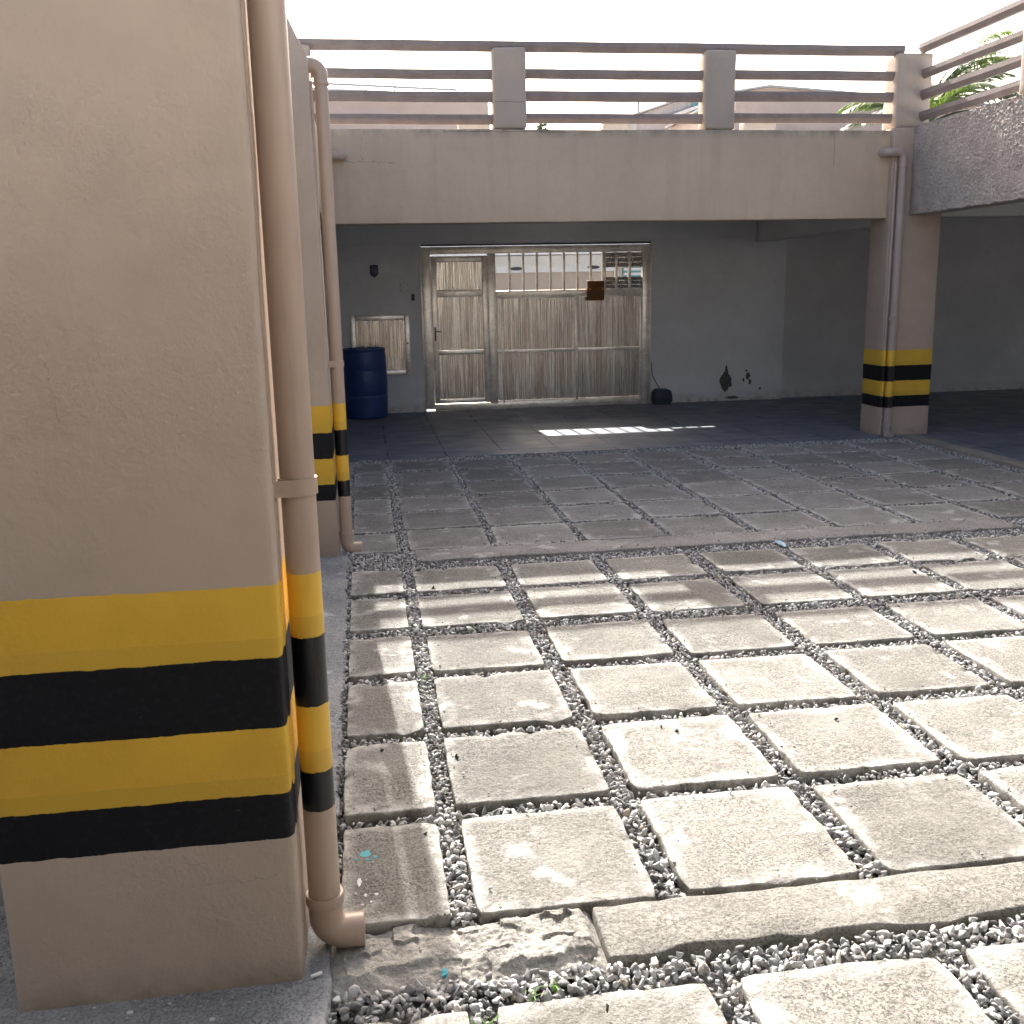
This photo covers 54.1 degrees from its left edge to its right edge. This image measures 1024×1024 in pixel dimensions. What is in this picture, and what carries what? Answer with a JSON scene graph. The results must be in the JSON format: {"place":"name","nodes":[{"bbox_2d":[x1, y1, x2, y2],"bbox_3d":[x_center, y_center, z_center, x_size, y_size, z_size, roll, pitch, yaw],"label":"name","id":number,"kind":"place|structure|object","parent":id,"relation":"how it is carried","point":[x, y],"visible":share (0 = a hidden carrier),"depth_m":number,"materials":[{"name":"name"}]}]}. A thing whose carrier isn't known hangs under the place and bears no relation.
{"place":"outdoors","nodes":[
{"label":"outdoors","id":0,"kind":"place"},
{"bbox_2d":[422,243,647,350],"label":"house","id":1,"kind":"structure","parent":0,"point":[501,264],"depth_m":27.59,"materials":[{"name":"beige paint"}]},
{"bbox_2d":[286,0,1023,129],"label":"sky","id":2,"kind":"structure","parent":0,"point":[910,23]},
{"bbox_2d":[627,102,698,129],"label":"grey building","id":3,"kind":"structure","parent":0,"point":[675,108],"depth_m":44.75,"materials":[{"name":"white paint"}]},
{"bbox_2d":[326,356,1023,1023],"bbox_3d":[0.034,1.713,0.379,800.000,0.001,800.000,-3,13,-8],"label":"ground","id":4,"kind":"structure","parent":0,"point":[576,994],"depth_m":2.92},
{"bbox_2d":[0,462,352,1023],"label":"concrete apron","id":5,"kind":"object","parent":4,"relation":"on","point":[306,999],"visible":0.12,"depth_m":2.45,"materials":[{"name":"grey concrete"}]},
{"bbox_2d":[0,0,309,1011],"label":"pillar","id":6,"kind":"structure","parent":5,"relation":"on","point":[148,846],"depth_m":2.21,"materials":[{"name":"paint"}]},
{"bbox_2d":[240,0,365,947],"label":"drainpipe","id":7,"kind":"object","parent":6,"relation":"attached to","point":[295,487],"visible":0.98,"depth_m":2.34,"materials":[{"name":"paint"}]},
{"bbox_2d":[287,17,340,556],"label":"pillar","id":8,"kind":"structure","parent":5,"relation":"on","point":[324,452],"depth_m":6.22,"materials":[{"name":"paint"}]},
{"bbox_2d":[307,57,361,553],"bbox_3d":[-1.193,-1.223,6.363,0.327,3.108,0.134,-3,13,-8],"label":"drainpipe","id":9,"kind":"object","parent":8,"relation":"attached to","point":[320,84],"visible":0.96,"depth_m":6.31,"materials":[{"name":"paint"}]},
{"bbox_2d":[354,514,394,534],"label":"paving slab","id":10,"kind":"structure","parent":4,"relation":"on","point":[382,523],"depth_m":7.48,"materials":[{"name":"grey concrete"}]},
{"bbox_2d":[352,533,397,559],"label":"paving slab","id":11,"kind":"structure","parent":4,"relation":"on","point":[378,543],"depth_m":6.88,"materials":[{"name":"grey concrete"}]},
{"bbox_2d":[351,570,403,599],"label":"paving slab","id":12,"kind":"structure","parent":4,"relation":"on","point":[378,584],"depth_m":5.91,"materials":[{"name":"concrete"}]},
{"bbox_2d":[350,598,408,639],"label":"paving slab","id":13,"kind":"structure","parent":4,"relation":"on","point":[384,615],"depth_m":5.34,"materials":[{"name":"concrete"}]},
{"bbox_2d":[348,636,415,684],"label":"paving slab","id":14,"kind":"structure","parent":4,"relation":"on","point":[388,658],"depth_m":4.70,"materials":[{"name":"concrete"}]},
{"bbox_2d":[346,680,424,748],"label":"paving slab","id":15,"kind":"structure","parent":4,"relation":"on","point":[390,710],"depth_m":4.11,"materials":[{"name":"concrete"}]},
{"bbox_2d":[343,741,434,828],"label":"paving slab","id":16,"kind":"structure","parent":4,"relation":"on","point":[391,780],"depth_m":3.51,"materials":[{"name":"concrete"}]},
{"bbox_2d":[342,823,450,934],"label":"paving slab","id":17,"kind":"structure","parent":4,"relation":"on","point":[392,877],"depth_m":2.95,"materials":[{"name":"concrete"}]},
{"bbox_2d":[313,82,487,128],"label":"house","id":18,"kind":"structure","parent":4,"relation":"on","point":[398,108],"depth_m":28.55,"materials":[{"name":"beige paint"}]},
{"bbox_2d":[398,482,462,497],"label":"paving slab","id":19,"kind":"structure","parent":4,"relation":"on","point":[432,489],"depth_m":8.72,"materials":[{"name":"grey concrete"}]},
{"bbox_2d":[399,495,471,514],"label":"paving slab","id":20,"kind":"structure","parent":4,"relation":"on","point":[424,504],"depth_m":8.13,"materials":[{"name":"grey concrete"}]},
{"bbox_2d":[401,510,480,534],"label":"paving slab","id":21,"kind":"structure","parent":4,"relation":"on","point":[442,520],"depth_m":7.53,"materials":[{"name":"grey concrete"}]},
{"bbox_2d":[407,527,490,551],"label":"paving slab","id":22,"kind":"structure","parent":4,"relation":"on","point":[449,538],"depth_m":6.96,"materials":[{"name":"grey concrete"}]},
{"bbox_2d":[413,566,506,595],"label":"paving slab","id":23,"kind":"structure","parent":4,"relation":"on","point":[469,578],"depth_m":6.00,"materials":[{"name":"concrete"}]},
{"bbox_2d":[331,908,608,1006],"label":"broken kerb","id":24,"kind":"structure","parent":4,"relation":"on","point":[394,959],"depth_m":2.63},
{"bbox_2d":[417,591,523,633],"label":"paving slab","id":25,"kind":"structure","parent":4,"relation":"on","point":[460,610],"depth_m":5.41,"materials":[{"name":"concrete"}]},
{"bbox_2d":[427,631,543,677],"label":"paving slab","id":26,"kind":"structure","parent":4,"relation":"on","point":[503,652],"depth_m":4.76,"materials":[{"name":"concrete"}]},
{"bbox_2d":[465,479,534,495],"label":"paving slab","id":27,"kind":"structure","parent":4,"relation":"on","point":[493,487],"depth_m":8.80,"materials":[{"name":"grey concrete"}]},
{"bbox_2d":[434,670,571,737],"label":"paving slab","id":28,"kind":"structure","parent":4,"relation":"on","point":[509,700],"depth_m":4.18,"materials":[{"name":"concrete"}]},
{"bbox_2d":[473,492,546,508],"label":"paving slab","id":29,"kind":"structure","parent":4,"relation":"on","point":[507,500],"depth_m":8.21,"materials":[{"name":"grey concrete"}]},
{"bbox_2d":[481,505,562,527],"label":"paving slab","id":30,"kind":"structure","parent":4,"relation":"on","point":[522,515],"depth_m":7.63,"materials":[{"name":"grey concrete"}]},
{"bbox_2d":[444,728,608,816],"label":"paving slab","id":31,"kind":"structure","parent":4,"relation":"on","point":[512,770],"depth_m":3.58,"materials":[{"name":"concrete"}]},
{"bbox_2d":[490,523,578,545],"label":"paving slab","id":32,"kind":"structure","parent":4,"relation":"on","point":[532,534],"depth_m":7.06,"materials":[{"name":"grey concrete"}]},
{"bbox_2d":[461,806,655,924],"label":"paving slab","id":33,"kind":"structure","parent":4,"relation":"on","point":[525,864],"depth_m":3.01,"materials":[{"name":"concrete"}]},
{"bbox_2d":[511,560,607,593],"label":"paving slab","id":34,"kind":"structure","parent":4,"relation":"on","point":[535,575],"depth_m":6.08,"materials":[{"name":"concrete"}]},
{"bbox_2d":[532,476,604,492],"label":"paving slab","id":35,"kind":"structure","parent":4,"relation":"on","point":[565,483],"depth_m":8.87,"materials":[{"name":"grey concrete"}]},
{"bbox_2d":[525,583,636,625],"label":"paving slab","id":36,"kind":"structure","parent":4,"relation":"on","point":[581,602],"depth_m":5.49,"materials":[{"name":"concrete"}]},
{"bbox_2d":[544,488,620,504],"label":"paving slab","id":37,"kind":"structure","parent":4,"relation":"on","point":[585,496],"depth_m":8.31,"materials":[{"name":"grey concrete"}]},
{"bbox_2d":[558,503,641,526],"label":"paving slab","id":38,"kind":"structure","parent":4,"relation":"on","point":[601,512],"depth_m":7.71,"materials":[{"name":"grey concrete"}]},
{"bbox_2d":[546,620,672,670],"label":"paving slab","id":39,"kind":"structure","parent":4,"relation":"on","point":[603,643],"depth_m":4.85,"materials":[{"name":"concrete"}]},
{"bbox_2d":[498,984,726,1023],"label":"paving slab","id":40,"kind":"structure","parent":4,"relation":"on","point":[690,1004],"depth_m":2.41,"materials":[{"name":"concrete"}]},
{"bbox_2d":[573,519,665,540],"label":"paving slab","id":41,"kind":"structure","parent":4,"relation":"on","point":[622,529],"depth_m":7.13,"materials":[{"name":"grey concrete"}]},
{"bbox_2d":[597,474,671,487],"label":"paving slab","id":42,"kind":"structure","parent":4,"relation":"on","point":[623,481],"depth_m":8.96,"materials":[{"name":"grey concrete"}]},
{"bbox_2d":[570,662,716,725],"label":"paving slab","id":43,"kind":"structure","parent":4,"relation":"on","point":[646,689],"depth_m":4.26,"materials":[{"name":"concrete"}]},
{"bbox_2d":[614,485,692,506],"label":"paving slab","id":44,"kind":"structure","parent":4,"relation":"on","point":[655,493],"depth_m":8.38,"materials":[{"name":"grey concrete"}]},
{"bbox_2d":[605,554,706,587],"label":"paving slab","id":45,"kind":"structure","parent":4,"relation":"on","point":[651,568],"depth_m":6.16,"materials":[{"name":"concrete"}]},
{"bbox_2d":[632,499,720,521],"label":"paving slab","id":46,"kind":"structure","parent":4,"relation":"on","point":[676,508],"depth_m":7.79,"materials":[{"name":"grey concrete"}]},
{"bbox_2d":[628,579,744,620],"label":"paving slab","id":47,"kind":"structure","parent":4,"relation":"on","point":[684,595],"depth_m":5.58,"materials":[{"name":"concrete"}]},
{"bbox_2d":[602,715,777,799],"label":"paving slab","id":48,"kind":"structure","parent":4,"relation":"on","point":[703,755],"depth_m":3.67,"materials":[{"name":"concrete"}]},
{"bbox_2d":[653,516,747,535],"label":"paving slab","id":49,"kind":"structure","parent":4,"relation":"on","point":[675,526],"depth_m":7.23,"materials":[{"name":"grey concrete"}]},
{"bbox_2d":[415,518,1018,569],"bbox_3d":[1.448,0.215,6.846,4.200,0.085,0.295,-3,13,-8],"label":"strip","id":50,"kind":"object","parent":4,"relation":"on","point":[532,551],"visible":0.72,"depth_m":6.78,"materials":[{"name":"grey concrete"}]},
{"bbox_2d":[682,481,765,499],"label":"paving slab","id":51,"kind":"structure","parent":4,"relation":"on","point":[722,489],"depth_m":8.47,"materials":[{"name":"grey concrete"}]},
{"bbox_2d":[662,614,794,663],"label":"paving slab","id":52,"kind":"structure","parent":4,"relation":"on","point":[730,635],"depth_m":4.94,"materials":[{"name":"concrete"}]},
{"bbox_2d":[641,787,857,895],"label":"paving slab","id":53,"kind":"structure","parent":4,"relation":"on","point":[742,841],"depth_m":3.10,"materials":[{"name":"concrete"}]},
{"bbox_2d":[700,549,803,578],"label":"paving slab","id":54,"kind":"structure","parent":4,"relation":"on","point":[733,563],"depth_m":6.23,"materials":[{"name":"concrete"}]},
{"bbox_2d":[706,495,797,518],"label":"paving slab","id":55,"kind":"structure","parent":4,"relation":"on","point":[751,504],"depth_m":7.88,"materials":[{"name":"grey concrete"}]},
{"bbox_2d":[699,654,855,715],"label":"paving slab","id":56,"kind":"structure","parent":4,"relation":"on","point":[765,681],"depth_m":4.35,"materials":[{"name":"concrete"}]},
{"bbox_2d":[733,511,830,530],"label":"paving slab","id":57,"kind":"structure","parent":4,"relation":"on","point":[794,520],"depth_m":7.31,"materials":[{"name":"grey concrete"}]},
{"bbox_2d":[729,571,853,612],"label":"paving slab","id":58,"kind":"structure","parent":4,"relation":"on","point":[776,589],"depth_m":5.67,"materials":[{"name":"concrete"}]},
{"bbox_2d":[750,478,836,496],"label":"paving slab","id":59,"kind":"structure","parent":4,"relation":"on","point":[792,486],"depth_m":8.57,"materials":[{"name":"grey concrete"}]},
{"bbox_2d":[593,861,1023,976],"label":"kerb strip","id":60,"kind":"object","parent":4,"relation":"on","point":[638,933],"visible":0.78,"depth_m":2.75,"materials":[{"name":"concrete"}]},
{"bbox_2d":[776,491,871,510],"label":"paving slab","id":61,"kind":"structure","parent":4,"relation":"on","point":[823,500],"depth_m":7.98,"materials":[{"name":"grey concrete"}]},
{"bbox_2d":[665,85,986,129],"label":"house","id":62,"kind":"structure","parent":4,"relation":"on","point":[787,107],"depth_m":30.15,"materials":[{"name":"beige paint"}]},
{"bbox_2d":[788,464,867,478],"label":"paving slab","id":63,"kind":"structure","parent":4,"relation":"on","point":[827,471],"depth_m":9.22,"materials":[{"name":"grey concrete"}]},
{"bbox_2d":[748,704,939,784],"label":"paving slab","id":64,"kind":"structure","parent":4,"relation":"on","point":[852,742],"depth_m":3.75,"materials":[{"name":"concrete"}]},
{"bbox_2d":[788,544,899,574],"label":"paving slab","id":65,"kind":"structure","parent":4,"relation":"on","point":[851,555],"depth_m":6.33,"materials":[{"name":"concrete"}]},
{"bbox_2d":[776,606,913,652],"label":"paving slab","id":66,"kind":"structure","parent":4,"relation":"on","point":[864,626],"depth_m":5.03,"materials":[{"name":"concrete"}]},
{"bbox_2d":[816,476,903,491],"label":"paving slab","id":67,"kind":"structure","parent":4,"relation":"on","point":[857,483],"depth_m":8.64,"materials":[{"name":"grey concrete"}]},
{"bbox_2d":[808,506,911,526],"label":"paving slab","id":68,"kind":"structure","parent":4,"relation":"on","point":[853,516],"depth_m":7.40,"materials":[{"name":"grey concrete"}]},
{"bbox_2d":[738,958,994,1023],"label":"paving slab","id":69,"kind":"structure","parent":4,"relation":"on","point":[916,991],"depth_m":2.44,"materials":[{"name":"concrete"}]},
{"bbox_2d":[826,565,956,603],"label":"paving slab","id":70,"kind":"structure","parent":4,"relation":"on","point":[873,583],"depth_m":5.74,"materials":[{"name":"concrete"}]},
{"bbox_2d":[847,487,944,506],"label":"paving slab","id":71,"kind":"structure","parent":4,"relation":"on","point":[884,497],"depth_m":8.04,"materials":[{"name":"grey concrete"}]},
{"bbox_2d":[823,644,989,702],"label":"paving slab","id":72,"kind":"structure","parent":4,"relation":"on","point":[900,671],"depth_m":4.44,"materials":[{"name":"concrete"}]},
{"bbox_2d":[814,774,1023,875],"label":"paving slab","id":73,"kind":"structure","parent":4,"relation":"on","point":[923,823],"depth_m":3.20,"materials":[{"name":"concrete"}]},
{"bbox_2d":[881,472,969,487],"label":"paving slab","id":74,"kind":"structure","parent":4,"relation":"on","point":[924,479],"depth_m":8.74,"materials":[{"name":"grey concrete"}]},
{"bbox_2d":[876,539,988,568],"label":"paving slab","id":75,"kind":"structure","parent":4,"relation":"on","point":[931,550],"depth_m":6.42,"materials":[{"name":"concrete"}]},
{"bbox_2d":[884,503,990,522],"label":"paving slab","id":76,"kind":"structure","parent":4,"relation":"on","point":[936,512],"depth_m":7.47,"materials":[{"name":"grey concrete"}]},
{"bbox_2d":[910,458,995,473],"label":"paving slab","id":77,"kind":"structure","parent":4,"relation":"on","point":[952,464],"depth_m":9.39,"materials":[{"name":"grey concrete"}]},
{"bbox_2d":[886,599,1023,641],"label":"paving slab","id":78,"kind":"structure","parent":4,"relation":"on","point":[959,618],"depth_m":5.11,"materials":[{"name":"concrete"}]},
{"bbox_2d":[894,695,1023,771],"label":"paving slab","id":79,"kind":"structure","parent":4,"relation":"on","point":[978,730],"depth_m":3.89,"materials":[{"name":"concrete"}]},
{"bbox_2d":[903,435,1023,473],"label":"side kerb","id":80,"kind":"structure","parent":4,"relation":"on","point":[995,458],"depth_m":9.97,"materials":[{"name":"concrete"}]},
{"bbox_2d":[915,485,1016,504],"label":"paving slab","id":81,"kind":"structure","parent":4,"relation":"on","point":[969,493],"depth_m":8.13,"materials":[{"name":"grey concrete"}]},
{"bbox_2d":[922,560,1023,597],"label":"paving slab","id":82,"kind":"structure","parent":4,"relation":"on","point":[991,575],"depth_m":5.87,"materials":[{"name":"concrete"}]},
{"bbox_2d":[944,468,1023,483],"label":"paving slab","id":83,"kind":"structure","parent":4,"relation":"on","point":[1000,475],"depth_m":8.82,"materials":[{"name":"grey concrete"}]},
{"bbox_2d":[945,636,1023,691],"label":"paving slab","id":84,"kind":"structure","parent":4,"relation":"on","point":[1005,655],"depth_m":4.61,"materials":[{"name":"concrete"}]},
{"bbox_2d":[959,500,1023,520],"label":"paving slab","id":85,"kind":"structure","parent":4,"relation":"on","point":[1002,510],"depth_m":7.60,"materials":[{"name":"grey concrete"}]},
{"bbox_2d":[961,534,1023,560],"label":"paving slab","id":86,"kind":"structure","parent":4,"relation":"on","point":[1008,546],"depth_m":6.56,"materials":[{"name":"concrete"}]},
{"bbox_2d":[964,943,1023,1023],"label":"paving slab","id":87,"kind":"structure","parent":4,"relation":"on","point":[1001,967],"depth_m":2.52,"materials":[{"name":"concrete"}]},
{"bbox_2d":[978,766,1023,814],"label":"paving slab","id":88,"kind":"structure","parent":4,"relation":"on","point":[1012,778],"depth_m":3.44,"materials":[{"name":"concrete"}]},
{"bbox_2d":[333,389,1023,463],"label":"painted floor","id":89,"kind":"structure","parent":0,"point":[474,432],"depth_m":12.46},
{"bbox_2d":[343,347,387,418],"bbox_3d":[-2.021,-1.780,13.812,0.610,0.948,0.610,-3,13,-8],"label":"barrel","id":90,"kind":"object","parent":89,"relation":"on","point":[365,383],"visible":0.91,"depth_m":13.57,"materials":[{"name":"blue plastic"}]},
{"bbox_2d":[320,221,786,412],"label":"back wall","id":91,"kind":"structure","parent":89,"relation":"on","point":[717,305],"depth_m":14.53,"materials":[{"name":"paint"}]},
{"bbox_2d":[348,313,412,376],"bbox_3d":[-1.843,-2.334,14.084,0.875,0.880,0.051,-3,13,-8],"label":"meter cabinet","id":92,"kind":"object","parent":91,"relation":"attached to","point":[389,334],"visible":0.81,"depth_m":14.07,"materials":[{"name":"wood"}]},
{"bbox_2d":[419,241,651,411],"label":"sliding gate","id":93,"kind":"structure","parent":91,"relation":"attached to","point":[501,329],"depth_m":14.41,"materials":[{"name":"wood"}]},
{"bbox_2d":[430,256,489,403],"bbox_3d":[-0.724,-2.569,14.214,0.796,2.053,0.109,-3,13,-8],"label":"door","id":94,"kind":"structure","parent":93,"relation":"in","point":[460,322],"depth_m":14.23,"materials":[{"name":"wood"}]},
{"bbox_2d":[860,127,940,435],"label":"pillar","id":95,"kind":"structure","parent":89,"relation":"on","point":[916,309],"depth_m":11.08,"materials":[{"name":"paint"}]},
{"bbox_2d":[756,220,869,241],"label":"cross beam","id":96,"kind":"structure","parent":95,"relation":"attached to","point":[769,231],"depth_m":13.04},
{"bbox_2d":[878,147,907,436],"bbox_3d":[4.073,-2.330,10.928,0.283,3.107,0.204,-3,13,-8],"label":"drainpipe","id":97,"kind":"object","parent":95,"relation":"attached to","point":[902,155],"visible":0.97,"depth_m":10.87,"materials":[{"name":"paint"}]},
{"bbox_2d":[781,217,1023,397],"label":"back wall","id":98,"kind":"structure","parent":89,"relation":"on","point":[978,338],"depth_m":15.27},
{"bbox_2d":[837,30,1019,129],"bbox_3d":[9.357,-7.018,22.699,3.841,7.038,4.035,11,17,43],"label":"palm tree","id":99,"kind":"object","parent":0,"point":[949,96],"visible":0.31,"depth_m":21.92,"materials":[{"name":"green plant"}]},
{"bbox_2d":[926,432,1023,460],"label":"side floor","id":100,"kind":"structure","parent":0,"point":[1009,445],"depth_m":10.67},
{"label":"deck slab","id":101,"kind":"structure","parent":0,"visible":0},
{"bbox_2d":[320,129,890,225],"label":"parapet beam","id":102,"kind":"structure","parent":101,"relation":"attached to","point":[453,176],"depth_m":10.31,"materials":[{"name":"paint"}]},
{"bbox_2d":[298,38,933,129],"bbox_3d":[1.016,-4.347,10.280,6.899,0.851,0.309,-3,13,-8],"label":"parapet railing","id":103,"kind":"object","parent":102,"relation":"on","point":[717,75],"visible":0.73,"depth_m":10.23,"materials":[{"name":"paint"}]},
{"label":"deck slab","id":104,"kind":"structure","parent":0,"visible":0},
{"bbox_2d":[908,93,1023,214],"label":"parapet beam","id":105,"kind":"structure","parent":104,"relation":"attached to","point":[970,159],"depth_m":9.67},
{"bbox_2d":[919,0,1023,120],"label":"parapet railing","id":106,"kind":"object","parent":105,"relation":"on","point":[992,18],"visible":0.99,"depth_m":9.66,"materials":[{"name":"paint"}]},
{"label":"deck slab","id":107,"kind":"structure","parent":0,"visible":0},
{"bbox_2d":[941,202,1023,217],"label":"cross beam","id":108,"kind":"structure","parent":107,"relation":"attached to","point":[1012,210],"depth_m":11.01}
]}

